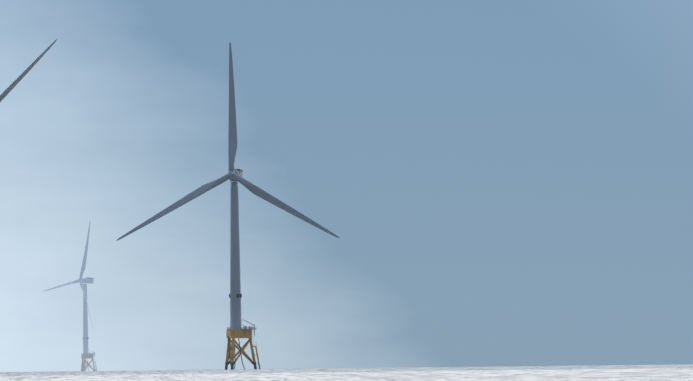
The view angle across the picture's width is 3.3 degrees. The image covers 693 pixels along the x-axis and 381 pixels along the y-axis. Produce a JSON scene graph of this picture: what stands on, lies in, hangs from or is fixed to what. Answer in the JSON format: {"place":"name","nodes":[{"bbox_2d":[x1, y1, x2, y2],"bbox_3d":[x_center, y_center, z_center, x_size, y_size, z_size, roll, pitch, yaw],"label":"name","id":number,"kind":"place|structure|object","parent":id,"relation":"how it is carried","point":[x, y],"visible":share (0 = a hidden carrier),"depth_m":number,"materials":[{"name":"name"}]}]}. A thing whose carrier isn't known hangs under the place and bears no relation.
{"place":"outdoors","nodes":[
{"label":"outdoors","id":0,"kind":"place"},
{"bbox_2d":[0,364,692,380],"bbox_3d":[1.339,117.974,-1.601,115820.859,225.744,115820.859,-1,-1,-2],"label":"sea","id":1,"kind":"structure","parent":0,"point":[677,372],"depth_m":3474.24,"materials":[{"name":"liquid"}]},
{"bbox_2d":[0,39,56,101],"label":"turbine","id":2,"kind":"object","parent":1,"relation":"in","point":[4,94],"visible":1,"depth_m":6390.81,"materials":[{"name":"grey"}]},
{"bbox_2d":[45,222,96,370],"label":"turbine","id":3,"kind":"object","parent":1,"relation":"in","point":[86,354],"visible":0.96,"depth_m":15542.68,"materials":[{"name":"grey metal"}]},
{"bbox_2d":[117,43,338,369],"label":"turbine","id":4,"kind":"object","parent":1,"relation":"in","point":[234,330],"visible":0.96,"depth_m":7436.06,"materials":[{"name":"grey metal"}]},
{"bbox_2d":[0,0,692,371],"label":"sky","id":5,"kind":"structure","parent":0,"point":[498,182],"materials":[{"name":"blue"}]}
]}

